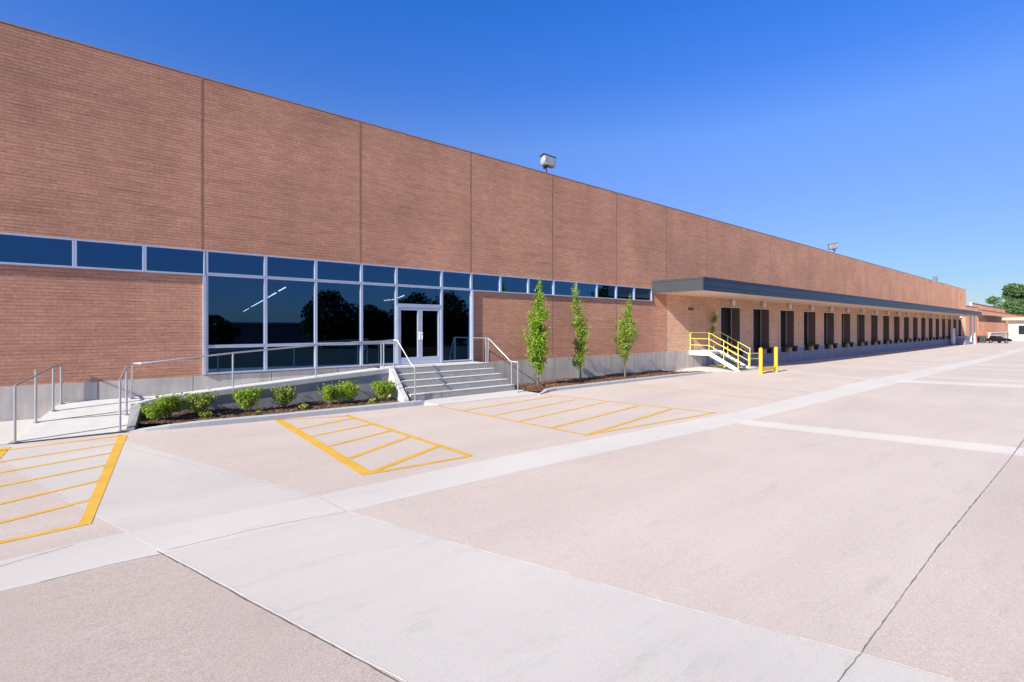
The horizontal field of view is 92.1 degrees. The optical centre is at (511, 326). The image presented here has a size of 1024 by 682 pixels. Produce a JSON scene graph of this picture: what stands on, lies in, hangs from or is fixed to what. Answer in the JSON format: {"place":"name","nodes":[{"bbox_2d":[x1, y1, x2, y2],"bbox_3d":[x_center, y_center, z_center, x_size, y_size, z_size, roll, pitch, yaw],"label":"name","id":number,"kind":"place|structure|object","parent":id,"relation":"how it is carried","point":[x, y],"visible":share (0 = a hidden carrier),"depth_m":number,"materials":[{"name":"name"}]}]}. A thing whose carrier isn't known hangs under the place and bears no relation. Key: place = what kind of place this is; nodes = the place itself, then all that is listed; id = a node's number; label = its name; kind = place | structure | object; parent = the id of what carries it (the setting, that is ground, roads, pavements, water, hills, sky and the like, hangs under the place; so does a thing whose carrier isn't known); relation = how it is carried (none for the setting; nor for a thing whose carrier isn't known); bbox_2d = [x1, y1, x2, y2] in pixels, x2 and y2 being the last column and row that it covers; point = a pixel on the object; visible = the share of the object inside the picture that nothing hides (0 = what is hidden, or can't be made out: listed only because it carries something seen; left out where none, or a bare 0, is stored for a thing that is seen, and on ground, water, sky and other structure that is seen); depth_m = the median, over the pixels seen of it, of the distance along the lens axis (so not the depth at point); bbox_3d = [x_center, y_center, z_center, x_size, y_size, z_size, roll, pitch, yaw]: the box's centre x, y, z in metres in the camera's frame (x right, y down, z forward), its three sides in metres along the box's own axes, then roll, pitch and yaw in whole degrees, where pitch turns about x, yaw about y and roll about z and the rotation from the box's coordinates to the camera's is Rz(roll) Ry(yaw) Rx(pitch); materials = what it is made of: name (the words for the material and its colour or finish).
{"place":"outdoors","nodes":[
{"label":"outdoors","id":0,"kind":"place"},
{"bbox_2d":[0,418,39,444],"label":"pavement","id":1,"kind":"structure","parent":0,"point":[6,432],"depth_m":10.29,"materials":[{"name":"concrete"}]},
{"bbox_2d":[3,441,956,681],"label":"driveway","id":2,"kind":"structure","parent":0,"point":[407,605],"depth_m":4.21,"materials":[{"name":"concrete"}]},
{"bbox_2d":[2,448,346,581],"bbox_3d":[-5.359,2.305,6.528,3.056,0.071,5.985,0,0,-61],"label":"paving joint","id":3,"kind":"object","parent":2,"relation":"on","point":[181,546],"visible":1,"depth_m":5.32,"materials":[{"name":"concrete"}]},
{"bbox_2d":[422,389,537,404],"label":"pavement","id":4,"kind":"structure","parent":0,"point":[475,397],"depth_m":16.27,"materials":[{"name":"concrete"}]},
{"bbox_2d":[140,396,401,423],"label":"mulch","id":5,"kind":"object","parent":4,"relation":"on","point":[241,410],"visible":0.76,"depth_m":12.47,"materials":[{"name":"wood"}]},
{"bbox_2d":[139,401,175,420],"bbox_3d":[-8.101,1.924,11.187,0.571,0.476,0.553,0,0,9],"label":"shrub","id":6,"kind":"object","parent":5,"relation":"on","point":[152,410],"visible":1,"depth_m":11.11,"materials":[{"name":"green plant"}]},
{"bbox_2d":[155,392,183,418],"bbox_3d":[-7.989,1.836,11.499,0.625,0.639,0.540,0,0,-40],"label":"shrub","id":7,"kind":"object","parent":5,"relation":"on","point":[173,399],"visible":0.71,"depth_m":11.47,"materials":[{"name":"green plant"}]},
{"bbox_2d":[180,389,219,413],"bbox_3d":[-7.579,1.845,11.935,0.774,0.648,0.823,0,0,23],"label":"shrub","id":8,"kind":"object","parent":5,"relation":"on","point":[198,401],"visible":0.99,"depth_m":11.79,"materials":[{"name":"green plant"}]},
{"bbox_2d":[198,410,212,416],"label":"lime tuft","id":9,"kind":"object","parent":5,"relation":"on","point":[206,413],"visible":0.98,"depth_m":11.77,"materials":[{"name":"green plant"}]},
{"bbox_2d":[230,386,263,411],"bbox_3d":[-6.752,1.853,12.582,0.753,0.691,0.519,0,0,-25],"label":"shrub","id":10,"kind":"object","parent":5,"relation":"on","point":[246,398],"visible":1,"depth_m":12.52,"materials":[{"name":"green plant"}]},
{"bbox_2d":[270,383,296,407],"bbox_3d":[-6.092,1.867,13.198,0.692,0.681,0.567,0,0,-40],"label":"shrub","id":11,"kind":"object","parent":5,"relation":"on","point":[283,396],"visible":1,"depth_m":13.12,"materials":[{"name":"green plant"}]},
{"bbox_2d":[298,403,308,408],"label":"lime tuft","id":12,"kind":"object","parent":5,"relation":"on","point":[304,406],"visible":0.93,"depth_m":13.25,"materials":[{"name":"green plant"}]},
{"bbox_2d":[317,382,343,404],"bbox_3d":[-5.130,1.886,13.939,0.664,0.684,0.670,0,0,30],"label":"shrub","id":13,"kind":"object","parent":5,"relation":"on","point":[328,391],"visible":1,"depth_m":13.87,"materials":[{"name":"green plant"}]},
{"bbox_2d":[337,379,360,403],"bbox_3d":[-4.692,1.876,14.281,0.739,0.720,0.667,0,0,-40],"label":"shrub","id":14,"kind":"object","parent":5,"relation":"on","point":[349,390],"visible":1,"depth_m":14.16,"materials":[{"name":"green plant"}]},
{"bbox_2d":[370,378,394,400],"bbox_3d":[-3.879,1.899,14.893,0.763,0.714,0.612,0,0,-40],"label":"shrub","id":15,"kind":"object","parent":5,"relation":"on","point":[383,388],"visible":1,"depth_m":14.78,"materials":[{"name":"green plant"}]},
{"bbox_2d":[0,340,1023,681],"bbox_3d":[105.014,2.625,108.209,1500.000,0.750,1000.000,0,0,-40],"label":"ground","id":16,"kind":"structure","parent":0,"point":[824,538],"depth_m":7.72,"materials":[{"name":"concrete"}]},
{"bbox_2d":[0,435,126,542],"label":"yellow hatching","id":17,"kind":"object","parent":16,"relation":"on","point":[94,500],"visible":1,"depth_m":7.17,"materials":[{"name":"paint"}]},
{"bbox_2d":[12,368,388,443],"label":"access ramp","id":18,"kind":"structure","parent":16,"relation":"on","point":[67,420],"depth_m":11.69,"materials":[{"name":"concrete"}]},
{"bbox_2d":[12,365,61,442],"bbox_3d":[-9.983,1.539,10.409,0.154,1.362,2.018,0,0,-22],"label":"handrail","id":19,"kind":"object","parent":18,"relation":"on","point":[35,401],"visible":1,"depth_m":10.33,"materials":[{"name":"metal"}]},
{"bbox_2d":[117,339,415,430],"bbox_3d":[-6.265,1.319,13.488,7.120,1.861,2.060,0,0,-40],"label":"handrail","id":20,"kind":"object","parent":18,"relation":"on","point":[125,371],"visible":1,"depth_m":12.75,"materials":[{"name":"metal"}]},
{"bbox_2d":[0,555,403,681],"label":"paving panel","id":21,"kind":"structure","parent":16,"relation":"attached to","point":[160,618],"depth_m":3.71,"materials":[{"name":"concrete"}]},
{"bbox_2d":[157,551,398,681],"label":"paving joint","id":22,"kind":"object","parent":21,"relation":"on","point":[285,620],"visible":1,"depth_m":3.89,"materials":[{"name":"concrete"}]},
{"bbox_2d":[130,400,424,431],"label":"kerb","id":23,"kind":"structure","parent":16,"relation":"on","point":[254,418],"depth_m":12.43,"materials":[{"name":"concrete"}]},
{"bbox_2d":[274,415,471,474],"bbox_3d":[-3.372,2.353,10.675,2.149,0.064,5.828,0,0,-40],"label":"yellow hatching","id":24,"kind":"object","parent":16,"relation":"on","point":[351,464],"visible":1,"depth_m":9.65,"materials":[{"name":"paint"}]},
{"bbox_2d":[380,361,514,401],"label":"entrance steps","id":25,"kind":"structure","parent":16,"relation":"on","point":[443,380],"depth_m":16.35,"materials":[{"name":"concrete"}]},
{"bbox_2d":[472,337,517,391],"bbox_3d":[-0.709,1.344,17.978,2.207,1.912,0.320,0,0,36],"label":"handrail","id":26,"kind":"object","parent":25,"relation":"on","point":[486,360],"visible":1,"depth_m":17.93,"materials":[{"name":"metal"}]},
{"bbox_2d":[0,20,981,421],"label":"brick building","id":27,"kind":"structure","parent":16,"relation":"on","point":[152,212],"depth_m":15.07,"materials":[{"name":"brown brick"}]},
{"bbox_2d":[0,232,74,267],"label":"window","id":28,"kind":"structure","parent":27,"relation":"in","point":[15,249],"depth_m":11.13,"materials":[{"name":"glass"}]},
{"bbox_2d":[75,239,144,271],"bbox_3d":[-9.720,-1.715,11.951,1.307,0.687,0.143,0,0,-40],"label":"window","id":29,"kind":"structure","parent":27,"relation":"in","point":[89,254],"depth_m":11.94,"materials":[{"name":"glass"}]},
{"bbox_2d":[144,245,205,275],"bbox_3d":[-8.717,-1.715,12.793,1.307,0.687,0.143,0,0,-40],"label":"window","id":30,"kind":"structure","parent":27,"relation":"in","point":[157,259],"depth_m":12.78,"materials":[{"name":"glass"}]},
{"bbox_2d":[206,250,265,276],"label":"window","id":31,"kind":"structure","parent":27,"relation":"in","point":[217,262],"depth_m":13.67,"materials":[{"name":"glass"}]},
{"bbox_2d":[206,274,265,346],"bbox_3d":[-7.648,-0.446,13.705,1.457,1.940,0.120,0,0,-40],"label":"window","id":32,"kind":"structure","parent":27,"relation":"in","point":[235,305],"depth_m":13.69,"materials":[{"name":"glass"}]},
{"bbox_2d":[206,345,265,373],"bbox_3d":[-7.641,0.899,13.696,1.457,0.740,0.143,0,0,-40],"label":"window","id":33,"kind":"structure","parent":27,"relation":"in","point":[248,361],"depth_m":13.69,"materials":[{"name":"glass"}]},
{"bbox_2d":[265,255,315,279],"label":"window","id":34,"kind":"structure","parent":27,"relation":"in","point":[276,266],"depth_m":14.61,"materials":[{"name":"glass"}]},
{"bbox_2d":[266,344,314,370],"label":"window","id":35,"kind":"structure","parent":27,"relation":"in","point":[299,358],"depth_m":14.60,"materials":[{"name":"glass"}]},
{"bbox_2d":[266,278,315,344],"bbox_3d":[-6.549,-0.446,14.628,1.407,1.940,0.120,0,0,-40],"label":"window","id":36,"kind":"structure","parent":27,"relation":"in","point":[290,303],"depth_m":14.62,"materials":[{"name":"glass"}]},
{"bbox_2d":[316,260,361,282],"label":"window","id":37,"kind":"structure","parent":27,"relation":"in","point":[334,271],"depth_m":15.54,"materials":[{"name":"glass"}]},
{"bbox_2d":[316,281,361,343],"bbox_3d":[-5.453,-0.446,15.547,1.447,1.940,0.120,0,0,-40],"label":"window","id":38,"kind":"structure","parent":27,"relation":"in","point":[338,304],"depth_m":15.54,"materials":[{"name":"glass"}]},
{"bbox_2d":[317,343,361,368],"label":"window","id":39,"kind":"structure","parent":27,"relation":"in","point":[339,355],"depth_m":15.56,"materials":[{"name":"glass"}]},
{"bbox_2d":[362,263,396,284],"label":"window","id":40,"kind":"structure","parent":27,"relation":"in","point":[371,273],"depth_m":16.42,"materials":[{"name":"glass"}]},
{"bbox_2d":[362,283,396,342],"bbox_3d":[-4.427,-0.446,16.408,1.227,1.940,0.120,0,0,-40],"label":"window","id":41,"kind":"structure","parent":27,"relation":"in","point":[379,301],"depth_m":16.43,"materials":[{"name":"glass"}]},
{"bbox_2d":[362,343,396,365],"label":"window","id":42,"kind":"structure","parent":27,"relation":"in","point":[370,351],"depth_m":16.36,"materials":[{"name":"glass"}]},
{"bbox_2d":[399,307,419,364],"bbox_3d":[-3.561,0.303,17.084,0.830,1.970,0.186,0,0,-40],"label":"entrance door","id":43,"kind":"structure","parent":27,"relation":"in","point":[409,317],"depth_m":17.12,"materials":[{"name":"glass"}]},
{"bbox_2d":[397,266,441,287],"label":"window","id":44,"kind":"structure","parent":27,"relation":"in","point":[406,276],"depth_m":17.36,"materials":[{"name":"glass"}]},
{"bbox_2d":[397,285,441,305],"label":"window","id":45,"kind":"structure","parent":27,"relation":"in","point":[406,295],"depth_m":17.37,"materials":[{"name":"glass"}]},
{"bbox_2d":[420,308,440,363],"bbox_3d":[-2.922,0.303,17.621,0.830,1.970,0.186,0,0,-40],"label":"entrance door","id":46,"kind":"structure","parent":27,"relation":"in","point":[430,318],"depth_m":17.66,"materials":[{"name":"metal"}]},
{"bbox_2d":[442,270,471,289],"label":"window","id":47,"kind":"structure","parent":27,"relation":"in","point":[450,279],"depth_m":18.39,"materials":[{"name":"glass"}]},
{"bbox_2d":[442,288,471,361],"bbox_3d":[-2.067,-0.074,18.372,1.307,2.685,0.143,0,0,-40],"label":"window","id":48,"kind":"structure","parent":27,"relation":"in","point":[456,303],"depth_m":18.39,"materials":[{"name":"glass"}]},
{"bbox_2d":[472,273,500,292],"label":"window","id":49,"kind":"structure","parent":27,"relation":"in","point":[480,282],"depth_m":19.28,"materials":[{"name":"glass"}]},
{"bbox_2d":[501,275,528,293],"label":"window","id":50,"kind":"structure","parent":27,"relation":"in","point":[509,284],"depth_m":20.21,"materials":[{"name":"glass"}]},
{"bbox_2d":[529,278,553,295],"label":"window","id":51,"kind":"structure","parent":27,"relation":"in","point":[548,285],"depth_m":21.27,"materials":[{"name":"glass"}]},
{"bbox_2d":[540,153,555,171],"bbox_3d":[1.577,-7.116,21.652,0.650,0.821,0.464,0,0,-21],"label":"floodlight","id":52,"kind":"object","parent":27,"relation":"on","point":[547,161],"visible":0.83,"depth_m":21.51,"materials":[{"name":"white metal"}]},
{"bbox_2d":[554,280,576,296],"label":"window","id":53,"kind":"structure","parent":27,"relation":"in","point":[561,288],"depth_m":22.06,"materials":[{"name":"glass"}]},
{"bbox_2d":[577,282,597,297],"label":"window","id":54,"kind":"structure","parent":27,"relation":"in","point":[587,290],"depth_m":23.07,"materials":[{"name":"glass"}]},
{"bbox_2d":[597,284,616,298],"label":"window","id":55,"kind":"structure","parent":27,"relation":"in","point":[604,291],"depth_m":23.99,"materials":[{"name":"glass"}]},
{"bbox_2d":[617,285,634,299],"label":"window","id":56,"kind":"structure","parent":27,"relation":"in","point":[623,292],"depth_m":24.94,"materials":[{"name":"glass"}]},
{"bbox_2d":[635,287,651,300],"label":"window","id":57,"kind":"structure","parent":27,"relation":"in","point":[641,294],"depth_m":25.89,"materials":[{"name":"glass"}]},
{"bbox_2d":[720,306,740,349],"bbox_3d":[13.949,0.100,32.243,2.760,2.840,0.730,0,0,-40],"label":"dock door","id":58,"kind":"structure","parent":27,"relation":"in","point":[730,317],"depth_m":32.94,"materials":[{"name":"metal"}]},
{"bbox_2d":[752,308,769,348],"bbox_3d":[17.412,0.100,35.148,2.760,2.840,0.730,0,0,-40],"label":"dock door","id":59,"kind":"structure","parent":27,"relation":"in","point":[760,317],"depth_m":35.83,"materials":[{"name":"metal"}]},
{"bbox_2d":[780,309,794,346],"bbox_3d":[20.874,0.100,38.053,2.760,2.840,0.730,0,0,-40],"label":"dock door","id":60,"kind":"structure","parent":27,"relation":"in","point":[787,317],"depth_m":38.78,"materials":[{"name":"metal"}]},
{"bbox_2d":[803,311,815,345],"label":"dock door","id":61,"kind":"structure","parent":27,"relation":"in","point":[809,317],"depth_m":41.72,"materials":[{"name":"metal"}]},
{"bbox_2d":[823,312,834,344],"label":"dock door","id":62,"kind":"structure","parent":27,"relation":"in","point":[829,318],"depth_m":44.60,"materials":[{"name":"metal"}]},
{"bbox_2d":[828,242,838,252],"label":"floodlight","id":63,"kind":"object","parent":27,"relation":"on","point":[833,246],"visible":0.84,"depth_m":44.79,"materials":[{"name":"white metal"}]},
{"bbox_2d":[841,313,850,342],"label":"dock door","id":64,"kind":"structure","parent":27,"relation":"in","point":[845,317],"depth_m":47.54,"materials":[{"name":"metal"}]},
{"bbox_2d":[856,314,864,341],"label":"dock door","id":65,"kind":"structure","parent":27,"relation":"in","point":[860,319],"depth_m":50.47,"materials":[{"name":"metal"}]},
{"bbox_2d":[870,314,876,341],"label":"dock door","id":66,"kind":"structure","parent":27,"relation":"in","point":[873,318],"depth_m":53.38,"materials":[{"name":"metal"}]},
{"bbox_2d":[882,315,889,340],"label":"dock door","id":67,"kind":"structure","parent":27,"relation":"in","point":[885,318],"depth_m":56.19,"materials":[{"name":"metal"}]},
{"bbox_2d":[894,316,899,338],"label":"dock door","id":68,"kind":"structure","parent":27,"relation":"in","point":[896,319],"depth_m":59.21,"materials":[{"name":"metal"}]},
{"bbox_2d":[903,316,908,338],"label":"dock door","id":69,"kind":"structure","parent":27,"relation":"in","point":[905,318],"depth_m":61.99,"materials":[{"name":"metal"}]},
{"bbox_2d":[913,317,916,337],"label":"dock door","id":70,"kind":"structure","parent":27,"relation":"in","point":[914,318],"depth_m":64.95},
{"bbox_2d":[921,317,925,337],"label":"dock door","id":71,"kind":"structure","parent":27,"relation":"in","point":[923,319],"depth_m":67.85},
{"bbox_2d":[928,318,931,337],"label":"dock door","id":72,"kind":"structure","parent":27,"relation":"in","point":[929,319],"depth_m":70.69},
{"bbox_2d":[935,318,939,336],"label":"dock door","id":73,"kind":"structure","parent":27,"relation":"in","point":[937,321],"depth_m":73.56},
{"bbox_2d":[942,318,945,335],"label":"dock door","id":74,"kind":"structure","parent":27,"relation":"in","point":[943,319],"depth_m":76.47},
{"bbox_2d":[948,319,950,335],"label":"dock door","id":75,"kind":"structure","parent":27,"relation":"in","point":[949,320],"depth_m":79.44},
{"bbox_2d":[953,319,956,335],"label":"dock door","id":76,"kind":"structure","parent":27,"relation":"in","point":[954,320],"depth_m":82.28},
{"bbox_2d":[958,319,960,335],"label":"dock door","id":77,"kind":"structure","parent":27,"relation":"in","point":[959,320],"depth_m":85.18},
{"bbox_2d":[0,348,1023,590],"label":"concrete band","id":78,"kind":"object","parent":16,"relation":"on","point":[75,558],"visible":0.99,"depth_m":6.62,"materials":[{"name":"concrete"}]},
{"bbox_2d":[522,277,551,385],"bbox_3d":[0.956,0.212,19.392,1.234,4.396,1.184,0,0,-40],"label":"slim tree","id":79,"kind":"object","parent":16,"relation":"on","point":[536,339],"visible":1,"depth_m":19.27,"materials":[{"name":"green plant"}]},
{"bbox_2d":[433,394,713,435],"bbox_3d":[1.665,2.452,14.891,6.183,0.139,6.171,0,0,-40],"label":"yellow hatching","id":80,"kind":"object","parent":16,"relation":"on","point":[596,432],"visible":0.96,"depth_m":13.53,"materials":[{"name":"paint"}]},
{"bbox_2d":[569,283,591,381],"bbox_3d":[2.923,0.258,21.064,1.006,4.326,0.956,0,0,-40],"label":"slim tree","id":81,"kind":"object","parent":16,"relation":"on","point":[581,334],"visible":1,"depth_m":20.92,"materials":[{"name":"green plant"}]},
{"bbox_2d":[512,370,704,391],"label":"mulch","id":82,"kind":"object","parent":16,"relation":"on","point":[568,380],"visible":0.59,"depth_m":21.51,"materials":[{"name":"brown wood"}]},
{"bbox_2d":[538,372,711,394],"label":"kerb","id":83,"kind":"structure","parent":16,"relation":"on","point":[559,388],"depth_m":20.69,"materials":[{"name":"concrete"}]},
{"bbox_2d":[612,294,639,376],"bbox_3d":[5.288,0.434,23.041,1.306,3.976,1.189,0,0,-40],"label":"slim tree","id":84,"kind":"object","parent":16,"relation":"on","point":[626,330],"visible":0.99,"depth_m":22.98,"materials":[{"name":"green plant"}]},
{"bbox_2d":[710,310,718,364],"bbox_3d":[12.283,0.693,30.082,0.622,3.477,0.432,0,0,-40],"label":"slim tree","id":85,"kind":"object","parent":16,"relation":"on","point":[714,318],"visible":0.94,"depth_m":30.09,"materials":[{"name":"green plant"}]},
{"bbox_2d":[631,382,802,399],"bbox_3d":[4.550,2.477,18.000,14.559,0.182,4.778,0,0,-20],"label":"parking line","id":86,"kind":"object","parent":16,"relation":"on","point":[723,394],"visible":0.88,"depth_m":19.68,"materials":[{"name":"yellow paint"}]},
{"bbox_2d":[690,332,751,371],"bbox_3d":[11.854,1.351,28.089,1.430,2.099,2.960,0,0,-40],"label":"dock stair","id":87,"kind":"object","parent":16,"relation":"on","point":[713,353],"visible":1,"depth_m":27.83,"materials":[{"name":"metal"}]},
{"bbox_2d":[748,353,758,366],"bbox_3d":[13.777,1.935,28.084,1.225,0.970,0.052,0,0,-36],"label":"guard rail","id":88,"kind":"object","parent":16,"relation":"on","point":[751,358],"visible":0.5,"depth_m":27.88,"materials":[{"name":"metal"}]},
{"bbox_2d":[759,347,777,373],"bbox_3d":[13.681,1.782,26.307,1.970,1.420,0.190,0,0,-39],"label":"bollard guard","id":89,"kind":"object","parent":16,"relation":"on","point":[762,368],"visible":0.94,"depth_m":26.09,"materials":[{"name":"yellow paint"}]},
{"bbox_2d":[740,345,1023,455],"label":"pavement stripe","id":90,"kind":"object","parent":16,"relation":"on","point":[941,443],"visible":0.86,"depth_m":11.91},
{"bbox_2d":[837,439,1023,681],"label":"paving joint","id":91,"kind":"object","parent":16,"relation":"on","point":[866,644],"visible":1,"depth_m":4.78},
{"bbox_2d":[861,441,1023,681],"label":"paving panel","id":92,"kind":"structure","parent":16,"relation":"attached to","point":[957,614],"depth_m":4.25,"materials":[{"name":"concrete"}]},
{"bbox_2d":[19,472,950,681],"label":"paving joint","id":93,"kind":"object","parent":92,"relation":"on","point":[448,541],"visible":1,"depth_m":4.18,"materials":[{"name":"concrete"}]},
{"bbox_2d":[950,328,954,344],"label":"white bollard","id":94,"kind":"object","parent":16,"relation":"on","point":[952,336],"visible":0.87,"depth_m":76.29,"materials":[{"name":"metal"}]},
{"bbox_2d":[949,336,973,344],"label":"dock platform","id":95,"kind":"structure","parent":16,"relation":"on","point":[962,340],"depth_m":77.64,"materials":[{"name":"concrete"}]},
{"bbox_2d":[970,316,971,341],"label":"canopy post","id":96,"kind":"object","parent":95,"relation":"on","point":[970,328],"visible":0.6,"depth_m":79.71,"materials":[{"name":"metal"}]},
{"bbox_2d":[966,302,977,341],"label":"brick annex","id":97,"kind":"object","parent":16,"relation":"on","point":[970,307],"visible":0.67,"depth_m":92.83,"materials":[{"name":"brick"}]},
{"bbox_2d":[977,336,985,342],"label":"utility cabinet","id":98,"kind":"object","parent":16,"relation":"on","point":[980,339],"visible":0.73,"depth_m":86.45,"materials":[{"name":"grey metal"}]},
{"bbox_2d":[972,303,1023,337],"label":"brick annex","id":99,"kind":"object","parent":16,"relation":"on","point":[990,320],"visible":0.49,"depth_m":114.26,"materials":[{"name":"brown brick"}]},
{"bbox_2d":[985,336,1011,342],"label":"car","id":100,"kind":"object","parent":16,"relation":"on","point":[991,339],"visible":0.81,"depth_m":85.83,"materials":[{"name":"black paint"}]},
{"bbox_2d":[988,332,1008,341],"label":"retaining wall","id":101,"kind":"structure","parent":16,"relation":"on","point":[1004,334],"depth_m":96.99,"materials":[{"name":"beige concrete"}]},
{"bbox_2d":[985,283,1023,304],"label":"broad tree","id":102,"kind":"object","parent":16,"relation":"on","point":[1013,291],"visible":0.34,"depth_m":196.84,"materials":[{"name":"green plant"}]},
{"bbox_2d":[993,298,1023,315],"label":"broad tree","id":103,"kind":"object","parent":16,"relation":"on","point":[1015,306],"visible":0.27,"depth_m":190.07,"materials":[{"name":"green plant"}]},
{"bbox_2d":[1002,317,1023,340],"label":"white hut","id":104,"kind":"object","parent":16,"relation":"on","point":[1016,328],"visible":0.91,"depth_m":104.01,"materials":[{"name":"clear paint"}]},
{"bbox_2d":[1018,325,1023,334],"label":"window","id":105,"kind":"structure","parent":104,"relation":"in","point":[1020,327],"depth_m":103.57,"materials":[{"name":"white glass"}]},
{"bbox_2d":[0,0,1023,305],"label":"sky","id":106,"kind":"structure","parent":0,"point":[891,132],"materials":[{"name":"blue"}]},
{"bbox_2d":[662,364,758,371],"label":"pavement","id":107,"kind":"structure","parent":0,"point":[709,369],"depth_m":27.67,"materials":[{"name":"concrete"}]},
{"bbox_2d":[710,365,728,367],"bbox_3d":[12.265,2.308,29.000,0.176,0.125,1.300,0,0,-34],"label":"wheel stop","id":108,"kind":"object","parent":107,"relation":"on","point":[721,366],"visible":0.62,"depth_m":29.00,"materials":[{"name":"yellow paint"}]}
]}

